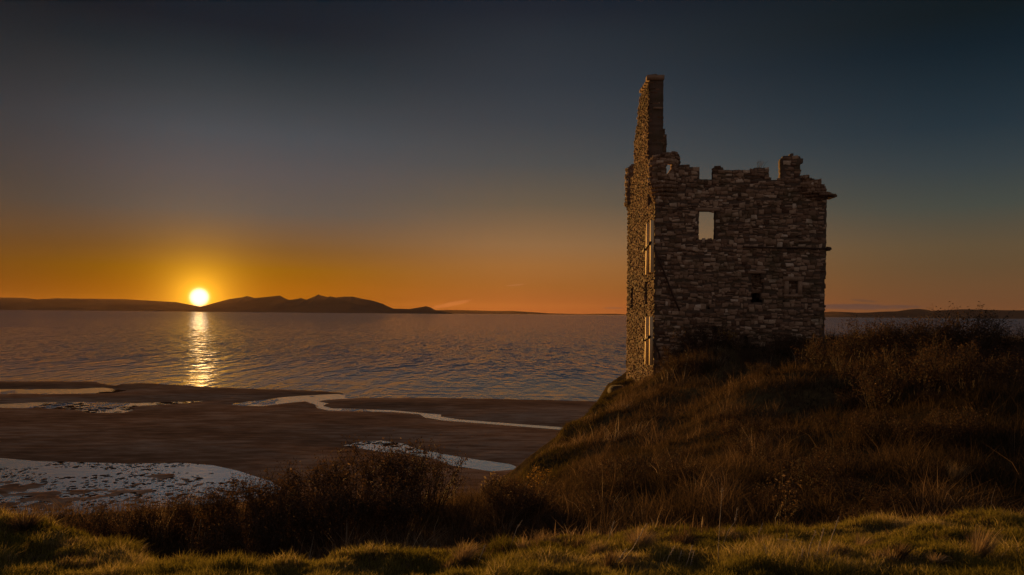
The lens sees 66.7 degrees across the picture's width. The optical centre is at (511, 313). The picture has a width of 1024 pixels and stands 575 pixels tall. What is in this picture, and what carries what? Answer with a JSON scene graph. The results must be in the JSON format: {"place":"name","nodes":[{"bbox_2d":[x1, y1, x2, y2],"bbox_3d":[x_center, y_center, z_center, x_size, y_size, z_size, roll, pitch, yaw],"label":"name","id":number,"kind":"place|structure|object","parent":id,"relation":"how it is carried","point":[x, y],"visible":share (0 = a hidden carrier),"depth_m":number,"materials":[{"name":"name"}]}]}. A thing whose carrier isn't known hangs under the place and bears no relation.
{"place":"outdoors","nodes":[
{"label":"outdoors","id":0,"kind":"place"},
{"bbox_2d":[0,297,198,310],"bbox_3d":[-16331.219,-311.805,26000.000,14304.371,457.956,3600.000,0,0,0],"label":"hills","id":1,"kind":"structure","parent":0,"point":[73,304],"depth_m":25014.85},
{"bbox_2d":[0,381,595,511],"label":"beach","id":2,"kind":"structure","parent":0,"point":[215,427],"depth_m":103.60,"materials":[{"name":"sand"}]},
{"bbox_2d":[0,388,114,393],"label":"tidal pool","id":3,"kind":"structure","parent":2,"relation":"in","point":[66,391],"depth_m":153.47,"materials":[{"name":"liquid"}]},
{"bbox_2d":[0,401,198,412],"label":"tidal pool","id":4,"kind":"structure","parent":2,"relation":"in","point":[21,405],"depth_m":129.91,"materials":[{"name":"liquid"}]},
{"bbox_2d":[0,458,280,516],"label":"tidal pool","id":5,"kind":"structure","parent":2,"relation":"in","point":[188,471],"depth_m":74.14,"materials":[{"name":"liquid"}]},
{"bbox_2d":[0,389,427,516],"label":"seaweed","id":6,"kind":"object","parent":2,"relation":"on","point":[127,409],"visible":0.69,"depth_m":74.95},
{"bbox_2d":[344,441,515,470],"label":"tidal pool","id":7,"kind":"structure","parent":2,"relation":"in","point":[483,465],"depth_m":84.53,"materials":[{"name":"liquid"}]},
{"bbox_2d":[174,295,453,313],"bbox_3d":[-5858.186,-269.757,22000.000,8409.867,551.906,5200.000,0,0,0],"label":"mountains","id":8,"kind":"structure","parent":0,"point":[320,304],"depth_m":20350.81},
{"bbox_2d":[245,394,562,429],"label":"stream","id":9,"kind":"structure","parent":0,"point":[316,399],"depth_m":129.28,"materials":[{"name":"liquid"}]},
{"bbox_2d":[0,310,1023,414],"bbox_3d":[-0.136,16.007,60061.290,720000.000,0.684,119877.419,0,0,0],"label":"sea","id":10,"kind":"structure","parent":0,"point":[492,356],"depth_m":317.41,"materials":[{"name":"liquid"}]},
{"bbox_2d":[0,504,1023,574],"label":"grass","id":11,"kind":"structure","parent":0,"point":[1000,560],"depth_m":5.50,"materials":[{"name":"plant"}]},
{"bbox_2d":[0,323,1023,574],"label":"ground","id":12,"kind":"structure","parent":0,"point":[760,395],"depth_m":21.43,"materials":[{"name":"plant"}]},
{"bbox_2d":[1,503,54,530],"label":"grass tussock","id":13,"kind":"object","parent":12,"relation":"on","point":[19,525],"depth_m":6.60,"materials":[{"name":"plant"}]},
{"bbox_2d":[49,536,77,549],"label":"grass tussock","id":14,"kind":"object","parent":12,"relation":"on","point":[69,541],"depth_m":6.25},
{"bbox_2d":[58,554,77,568],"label":"grass tussock","id":15,"kind":"object","parent":12,"relation":"on","point":[65,561],"depth_m":5.69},
{"bbox_2d":[74,558,99,569],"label":"grass tussock","id":16,"kind":"object","parent":12,"relation":"on","point":[91,564],"depth_m":5.74,"materials":[{"name":"plant"}]},
{"bbox_2d":[53,503,125,539],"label":"bramble bush","id":17,"kind":"object","parent":12,"relation":"on","point":[85,525],"visible":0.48,"depth_m":11.54,"materials":[{"name":"brown plant"}]},
{"bbox_2d":[83,495,158,545],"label":"bramble bush","id":18,"kind":"object","parent":12,"relation":"on","point":[107,520],"visible":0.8,"depth_m":11.78,"materials":[{"name":"brown plant"}]},
{"bbox_2d":[128,541,156,552],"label":"grass tussock","id":19,"kind":"object","parent":12,"relation":"on","point":[143,547],"depth_m":6.45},
{"bbox_2d":[125,493,200,544],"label":"bramble bush","id":20,"kind":"object","parent":12,"relation":"on","point":[175,528],"visible":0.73,"depth_m":12.12,"materials":[{"name":"brown plant"}]},
{"bbox_2d":[167,482,250,539],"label":"bramble bush","id":21,"kind":"object","parent":12,"relation":"on","point":[188,517],"visible":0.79,"depth_m":12.15,"materials":[{"name":"brown plant"}]},
{"bbox_2d":[177,514,252,561],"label":"bramble bush","id":22,"kind":"object","parent":12,"relation":"on","point":[210,549],"visible":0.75,"depth_m":10.57,"materials":[{"name":"brown plant"}]},
{"bbox_2d":[200,470,287,535],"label":"bramble bush","id":23,"kind":"object","parent":12,"relation":"on","point":[233,498],"visible":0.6,"depth_m":12.45,"materials":[{"name":"brown plant"}]},
{"bbox_2d":[212,500,294,561],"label":"bramble bush","id":24,"kind":"object","parent":12,"relation":"on","point":[266,540],"visible":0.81,"depth_m":10.91,"materials":[{"name":"brown plant"}]},
{"bbox_2d":[226,465,321,530],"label":"bramble bush","id":25,"kind":"object","parent":12,"relation":"on","point":[253,490],"visible":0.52,"depth_m":12.69,"materials":[{"name":"brown plant"}]},
{"bbox_2d":[240,478,334,555],"bbox_3d":[-3.324,3.075,11.584,1.393,1.128,1.312,0,0,-8],"label":"bramble bush","id":26,"kind":"object","parent":12,"relation":"on","point":[299,522],"visible":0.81,"depth_m":11.48,"materials":[{"name":"brown plant"}]},
{"bbox_2d":[263,456,355,524],"bbox_3d":[-3.404,3.034,13.148,1.492,1.291,1.643,0,0,-1],"label":"bramble bush","id":27,"kind":"object","parent":12,"relation":"on","point":[313,478],"visible":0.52,"depth_m":13.09,"materials":[{"name":"brown plant"}]},
{"bbox_2d":[271,468,364,550],"bbox_3d":[-2.938,3.031,11.939,1.611,1.205,1.460,0,0,14],"label":"bramble bush","id":28,"kind":"object","parent":12,"relation":"on","point":[323,512],"visible":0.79,"depth_m":11.76,"materials":[{"name":"brown plant"}]},
{"bbox_2d":[312,440,411,511],"bbox_3d":[-2.741,2.976,13.974,2.035,1.523,1.845,0,0,43],"label":"bramble bush","id":29,"kind":"object","parent":12,"relation":"on","point":[335,466],"visible":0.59,"depth_m":13.97,"materials":[{"name":"brown plant"}]},
{"bbox_2d":[316,469,420,544],"bbox_3d":[-2.253,3.005,12.051,1.507,1.240,1.328,0,0,-30],"label":"bramble bush","id":30,"kind":"object","parent":12,"relation":"on","point":[377,503],"visible":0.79,"depth_m":11.93,"materials":[{"name":"brown plant"}]},
{"bbox_2d":[340,430,452,516],"bbox_3d":[-2.193,2.997,14.382,2.035,1.599,1.847,0,0,31],"label":"bramble bush","id":31,"kind":"object","parent":12,"relation":"on","point":[405,457],"visible":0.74,"depth_m":14.23,"materials":[{"name":"brown plant"}]},
{"bbox_2d":[351,470,451,540],"bbox_3d":[-1.714,3.039,12.138,1.611,1.205,1.460,0,0,-15],"label":"bramble bush","id":32,"kind":"object","parent":12,"relation":"on","point":[405,514],"visible":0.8,"depth_m":11.98,"materials":[{"name":"brown plant"}]},
{"bbox_2d":[382,441,471,515],"bbox_3d":[-1.552,3.106,14.488,1.703,1.379,1.604,0,0,9],"label":"bramble bush","id":33,"kind":"object","parent":12,"relation":"on","point":[444,475],"visible":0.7,"depth_m":14.33,"materials":[{"name":"brown plant"}]},
{"bbox_2d":[429,557,475,570],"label":"grass tussock","id":34,"kind":"object","parent":12,"relation":"on","point":[449,565],"depth_m":5.46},
{"bbox_2d":[445,538,487,562],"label":"grass tussock","id":35,"kind":"object","parent":12,"relation":"on","point":[462,553],"depth_m":5.61,"materials":[{"name":"plant"}]},
{"bbox_2d":[480,470,503,493],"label":"flowering weed","id":36,"kind":"object","parent":12,"relation":"on","point":[491,479],"visible":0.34,"depth_m":16.61,"materials":[{"name":"plant"}]},
{"bbox_2d":[477,490,534,527],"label":"bramble bush","id":37,"kind":"object","parent":12,"relation":"on","point":[499,514],"visible":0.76,"depth_m":12.31,"materials":[{"name":"brown plant"}]},
{"bbox_2d":[478,472,540,516],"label":"bramble bush","id":38,"kind":"object","parent":12,"relation":"on","point":[514,487],"visible":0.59,"depth_m":12.81,"materials":[{"name":"brown plant"}]},
{"bbox_2d":[483,477,535,496],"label":"bramble bush","id":39,"kind":"object","parent":12,"relation":"on","point":[506,486],"visible":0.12,"depth_m":15.34,"materials":[{"name":"brown plant"}]},
{"bbox_2d":[483,474,561,524],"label":"bramble bush","id":40,"kind":"object","parent":12,"relation":"on","point":[523,501],"visible":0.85,"depth_m":12.44,"materials":[{"name":"brown plant"}]},
{"bbox_2d":[514,536,534,549],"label":"grass tussock","id":41,"kind":"object","parent":12,"relation":"on","point":[523,545],"depth_m":5.97,"materials":[{"name":"plant"}]},
{"bbox_2d":[521,465,554,491],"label":"flowering weed","id":42,"kind":"object","parent":12,"relation":"on","point":[541,477],"visible":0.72,"depth_m":16.98,"materials":[{"name":"brown plant"}]},
{"bbox_2d":[531,529,558,545],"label":"grass tussock","id":43,"kind":"object","parent":12,"relation":"on","point":[536,537],"depth_m":6.51,"materials":[{"name":"plant"}]},
{"bbox_2d":[540,507,577,526],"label":"bramble bush","id":44,"kind":"object","parent":12,"relation":"on","point":[548,518],"visible":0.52,"depth_m":11.91,"materials":[{"name":"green plant"}]},
{"bbox_2d":[542,513,578,535],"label":"bramble bush","id":45,"kind":"object","parent":12,"relation":"on","point":[558,527],"visible":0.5,"depth_m":11.38,"materials":[{"name":"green plant"}]},
{"bbox_2d":[508,377,636,491],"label":"cliff grass","id":46,"kind":"structure","parent":12,"relation":"on","point":[581,429],"depth_m":27.36,"materials":[{"name":"plant"}]},
{"bbox_2d":[570,534,589,548],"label":"grass tussock","id":47,"kind":"object","parent":12,"relation":"on","point":[579,541],"depth_m":6.12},
{"bbox_2d":[584,540,606,553],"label":"grass tussock","id":48,"kind":"object","parent":12,"relation":"on","point":[593,548],"depth_m":5.76,"materials":[{"name":"plant"}]},
{"bbox_2d":[586,536,620,553],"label":"grass tussock","id":49,"kind":"object","parent":12,"relation":"on","point":[600,546],"depth_m":5.80,"materials":[{"name":"plant"}]},
{"bbox_2d":[600,547,622,570],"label":"grass tussock","id":50,"kind":"object","parent":12,"relation":"on","point":[608,558],"depth_m":5.17,"materials":[{"name":"plant"}]},
{"bbox_2d":[607,385,627,392],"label":"cliff rock","id":51,"kind":"object","parent":12,"relation":"on","point":[611,388],"visible":0.3,"depth_m":44.73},
{"bbox_2d":[614,556,638,568],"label":"grass tussock","id":52,"kind":"object","parent":12,"relation":"on","point":[627,564],"depth_m":5.20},
{"bbox_2d":[619,523,665,547],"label":"grass tussock","id":53,"kind":"object","parent":12,"relation":"on","point":[645,538],"depth_m":5.81,"materials":[{"name":"plant"}]},
{"bbox_2d":[631,456,664,475],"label":"bramble bush","id":54,"kind":"object","parent":12,"relation":"on","point":[649,467],"visible":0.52,"depth_m":16.68,"materials":[{"name":"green plant"}]},
{"bbox_2d":[658,354,682,376],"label":"bramble bush","id":55,"kind":"object","parent":12,"relation":"on","point":[664,366],"visible":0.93,"depth_m":37.42,"materials":[{"name":"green plant"}]},
{"bbox_2d":[660,342,685,362],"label":"bramble bush","id":56,"kind":"object","parent":12,"relation":"on","point":[675,351],"visible":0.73,"depth_m":40.28,"materials":[{"name":"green plant"}]},
{"bbox_2d":[664,532,707,547],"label":"grass tussock","id":57,"kind":"object","parent":12,"relation":"on","point":[688,536],"depth_m":5.94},
{"bbox_2d":[669,528,704,544],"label":"grass tussock","id":58,"kind":"object","parent":12,"relation":"on","point":[677,535],"depth_m":5.98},
{"bbox_2d":[670,327,708,355],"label":"bramble bush","id":59,"kind":"object","parent":12,"relation":"on","point":[690,339],"visible":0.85,"depth_m":39.60,"materials":[{"name":"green plant"}]},
{"bbox_2d":[691,318,730,347],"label":"bramble bush","id":60,"kind":"object","parent":12,"relation":"on","point":[700,328],"visible":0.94,"depth_m":39.04,"materials":[{"name":"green plant"}]},
{"bbox_2d":[718,487,722,562],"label":"dry stalk","id":61,"kind":"object","parent":12,"relation":"on","point":[719,523],"visible":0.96,"depth_m":5.21,"materials":[{"name":"brown plant"}]},
{"bbox_2d":[712,405,744,424],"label":"bramble bush","id":62,"kind":"object","parent":12,"relation":"on","point":[722,416],"visible":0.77,"depth_m":22.52,"materials":[{"name":"brown plant"}]},
{"bbox_2d":[716,527,742,539],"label":"grass tussock","id":63,"kind":"object","parent":12,"relation":"on","point":[729,534],"depth_m":6.30,"materials":[{"name":"plant"}]},
{"bbox_2d":[624,74,836,381],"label":"ruined tower","id":64,"kind":"structure","parent":12,"relation":"on","point":[724,277],"depth_m":42.02,"materials":[{"name":"stone"}]},
{"bbox_2d":[641,317,660,364],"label":"window frame","id":65,"kind":"structure","parent":64,"relation":"attached to","point":[648,339],"depth_m":42.16,"materials":[{"name":"wood"}]},
{"bbox_2d":[642,220,679,310],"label":"window frame","id":66,"kind":"structure","parent":64,"relation":"attached to","point":[649,249],"depth_m":42.10,"materials":[{"name":"wood"}]},
{"bbox_2d":[751,274,761,293],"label":"blocked doorway","id":67,"kind":"structure","parent":64,"relation":"in","point":[756,287],"depth_m":42.24,"materials":[{"name":"stone"}]},
{"bbox_2d":[743,246,831,250],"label":"tie bar","id":68,"kind":"object","parent":64,"relation":"attached to","point":[828,248],"visible":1,"depth_m":41.86,"materials":[{"name":"metal"}]},
{"bbox_2d":[789,281,795,292],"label":"blocked window","id":69,"kind":"structure","parent":64,"relation":"in","point":[792,284],"depth_m":42.20,"materials":[{"name":"stone"}]},
{"bbox_2d":[743,361,773,376],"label":"bramble bush","id":70,"kind":"object","parent":12,"relation":"on","point":[762,368],"visible":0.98,"depth_m":26.73,"materials":[{"name":"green plant"}]},
{"bbox_2d":[745,531,773,544],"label":"grass tussock","id":71,"kind":"object","parent":12,"relation":"on","point":[759,538],"depth_m":5.94,"materials":[{"name":"plant"}]},
{"bbox_2d":[747,481,798,514],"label":"bramble bush","id":72,"kind":"object","parent":12,"relation":"on","point":[766,496],"visible":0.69,"depth_m":10.92,"materials":[{"name":"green plant"}]},
{"bbox_2d":[764,330,799,355],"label":"bramble bush","id":73,"kind":"object","parent":12,"relation":"on","point":[778,341],"visible":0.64,"depth_m":37.32,"materials":[{"name":"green plant"}]},
{"bbox_2d":[767,470,802,527],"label":"dead plant","id":74,"kind":"object","parent":12,"relation":"on","point":[784,501],"visible":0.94,"depth_m":9.59,"materials":[{"name":"plant"}]},
{"bbox_2d":[777,330,821,360],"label":"bramble bush","id":75,"kind":"object","parent":12,"relation":"on","point":[800,344],"visible":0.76,"depth_m":35.79,"materials":[{"name":"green plant"}]},
{"bbox_2d":[786,482,821,503],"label":"bramble bush","id":76,"kind":"object","parent":12,"relation":"on","point":[801,492],"visible":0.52,"depth_m":11.68,"materials":[{"name":"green plant"}]},
{"bbox_2d":[766,449,842,492],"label":"bramble bush","id":77,"kind":"object","parent":12,"relation":"on","point":[810,472],"visible":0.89,"depth_m":12.29,"materials":[{"name":"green plant"}]},
{"bbox_2d":[788,546,840,572],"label":"grass tussock","id":78,"kind":"object","parent":12,"relation":"on","point":[810,557],"depth_m":5.03,"materials":[{"name":"plant"}]},
{"bbox_2d":[788,331,846,369],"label":"bramble bush","id":79,"kind":"object","parent":12,"relation":"on","point":[817,355],"visible":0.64,"depth_m":29.66,"materials":[{"name":"brown plant"}]},
{"bbox_2d":[811,537,847,555],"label":"grass tussock","id":80,"kind":"object","parent":12,"relation":"on","point":[824,548],"depth_m":5.34,"materials":[{"name":"plant"}]},
{"bbox_2d":[831,542,849,556],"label":"grass tussock","id":81,"kind":"object","parent":12,"relation":"on","point":[845,550],"depth_m":5.36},
{"bbox_2d":[814,329,873,372],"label":"bramble bush","id":82,"kind":"object","parent":12,"relation":"on","point":[847,346],"visible":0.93,"depth_m":25.39,"materials":[{"name":"brown plant"}]},
{"bbox_2d":[826,354,880,394],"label":"bramble bush","id":83,"kind":"object","parent":12,"relation":"on","point":[841,372],"visible":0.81,"depth_m":22.82,"materials":[{"name":"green plant"}]},
{"bbox_2d":[828,503,892,521],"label":"bramble bush","id":84,"kind":"object","parent":12,"relation":"on","point":[857,514],"visible":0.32,"depth_m":9.10,"materials":[{"name":"brown plant"}]},
{"bbox_2d":[832,317,896,370],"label":"bramble bush","id":85,"kind":"object","parent":12,"relation":"on","point":[851,330],"visible":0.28,"depth_m":26.10,"materials":[{"name":"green plant"}]},
{"bbox_2d":[848,532,881,547],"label":"grass tussock","id":86,"kind":"object","parent":12,"relation":"on","point":[865,542],"depth_m":5.79,"materials":[{"name":"plant"}]},
{"bbox_2d":[845,314,911,370],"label":"bramble bush","id":87,"kind":"object","parent":12,"relation":"on","point":[869,331],"visible":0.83,"depth_m":24.92,"materials":[{"name":"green plant"}]},
{"bbox_2d":[866,549,890,563],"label":"grass tussock","id":88,"kind":"object","parent":12,"relation":"on","point":[876,554],"depth_m":5.19,"materials":[{"name":"plant"}]},
{"bbox_2d":[847,364,909,414],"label":"bramble bush","id":89,"kind":"object","parent":12,"relation":"on","point":[889,385],"visible":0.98,"depth_m":19.98,"materials":[{"name":"brown plant"}]},
{"bbox_2d":[869,494,903,514],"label":"bramble bush","id":90,"kind":"object","parent":12,"relation":"on","point":[876,503],"visible":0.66,"depth_m":9.80,"materials":[{"name":"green plant"}]},
{"bbox_2d":[866,339,929,390],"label":"bramble bush","id":91,"kind":"object","parent":12,"relation":"on","point":[887,357],"visible":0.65,"depth_m":22.45,"materials":[{"name":"brown plant"}]},
{"bbox_2d":[874,545,921,564],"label":"grass tussock","id":92,"kind":"object","parent":12,"relation":"on","point":[888,554],"depth_m":5.12,"materials":[{"name":"plant"}]},
{"bbox_2d":[891,542,918,560],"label":"grass tussock","id":93,"kind":"object","parent":12,"relation":"on","point":[904,553],"depth_m":5.13,"materials":[{"name":"plant"}]},
{"bbox_2d":[865,313,946,367],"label":"bramble bush","id":94,"kind":"object","parent":12,"relation":"on","point":[915,336],"visible":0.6,"depth_m":24.88,"materials":[{"name":"brown plant"}]},
{"bbox_2d":[887,338,968,403],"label":"bramble bush","id":95,"kind":"object","parent":12,"relation":"on","point":[933,377],"visible":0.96,"depth_m":18.70,"materials":[{"name":"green plant"}]},
{"bbox_2d":[893,317,968,361],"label":"bramble bush","id":96,"kind":"object","parent":12,"relation":"on","point":[928,332],"visible":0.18,"depth_m":25.84,"materials":[{"name":"brown plant"}]},
{"bbox_2d":[910,478,961,501],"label":"bramble bush","id":97,"kind":"object","parent":12,"relation":"on","point":[927,488],"visible":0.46,"depth_m":10.82,"materials":[{"name":"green plant"}]},
{"bbox_2d":[922,551,955,563],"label":"grass tussock","id":98,"kind":"object","parent":12,"relation":"on","point":[936,559],"depth_m":5.02,"materials":[{"name":"plant"}]},
{"bbox_2d":[912,327,983,389],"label":"bramble bush","id":99,"kind":"object","parent":12,"relation":"on","point":[943,347],"visible":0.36,"depth_m":21.64,"materials":[{"name":"brown plant"}]},
{"bbox_2d":[912,400,988,447],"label":"bramble bush","id":100,"kind":"object","parent":12,"relation":"on","point":[952,424],"visible":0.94,"depth_m":14.01,"materials":[{"name":"brown plant"}]},
{"bbox_2d":[922,313,991,356],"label":"bramble bush","id":101,"kind":"object","parent":12,"relation":"on","point":[959,339],"visible":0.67,"depth_m":24.50,"materials":[{"name":"brown plant"}]},
{"bbox_2d":[922,336,997,395],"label":"bramble bush","id":102,"kind":"object","parent":12,"relation":"on","point":[972,365],"visible":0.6,"depth_m":19.00,"materials":[{"name":"brown plant"}]},
{"bbox_2d":[922,301,1014,363],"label":"bramble bush","id":103,"kind":"object","parent":12,"relation":"on","point":[995,327],"visible":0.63,"depth_m":24.75,"materials":[{"name":"brown plant"}]},
{"bbox_2d":[959,530,996,544],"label":"grass tussock","id":104,"kind":"object","parent":12,"relation":"on","point":[971,539],"depth_m":5.78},
{"bbox_2d":[950,342,1007,385],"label":"bramble bush","id":105,"kind":"object","parent":12,"relation":"on","point":[985,361],"visible":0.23,"depth_m":21.79,"materials":[{"name":"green plant"}]},
{"bbox_2d":[968,525,1006,562],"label":"grass tussock","id":106,"kind":"object","parent":12,"relation":"on","point":[981,549],"depth_m":5.17,"materials":[{"name":"plant"}]},
{"bbox_2d":[970,319,1023,360],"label":"bramble bush","id":107,"kind":"object","parent":12,"relation":"on","point":[999,336],"visible":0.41,"depth_m":25.21,"materials":[{"name":"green plant"}]},
{"bbox_2d":[988,321,1023,363],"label":"bramble bush","id":108,"kind":"object","parent":12,"relation":"on","point":[1008,340],"visible":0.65,"depth_m":24.80,"materials":[{"name":"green plant"}]},
{"bbox_2d":[0,0,1023,313],"label":"sky","id":109,"kind":"structure","parent":0,"point":[395,154],"materials":[{"name":"blue"}]},
{"bbox_2d":[438,310,625,314],"bbox_3d":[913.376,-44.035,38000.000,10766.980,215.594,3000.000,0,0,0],"label":"hills","id":110,"kind":"structure","parent":0,"point":[480,312],"depth_m":37001.47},
{"bbox_2d":[824,309,1023,318],"bbox_3d":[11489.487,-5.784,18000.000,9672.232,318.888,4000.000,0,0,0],"label":"hills","id":111,"kind":"structure","parent":0,"point":[919,313],"depth_m":16961.59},
{"bbox_2d":[944,460,970,483],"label":"grass tussock","id":112,"kind":"object","parent":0,"point":[955,469],"depth_m":11.66,"materials":[{"name":"plant"}]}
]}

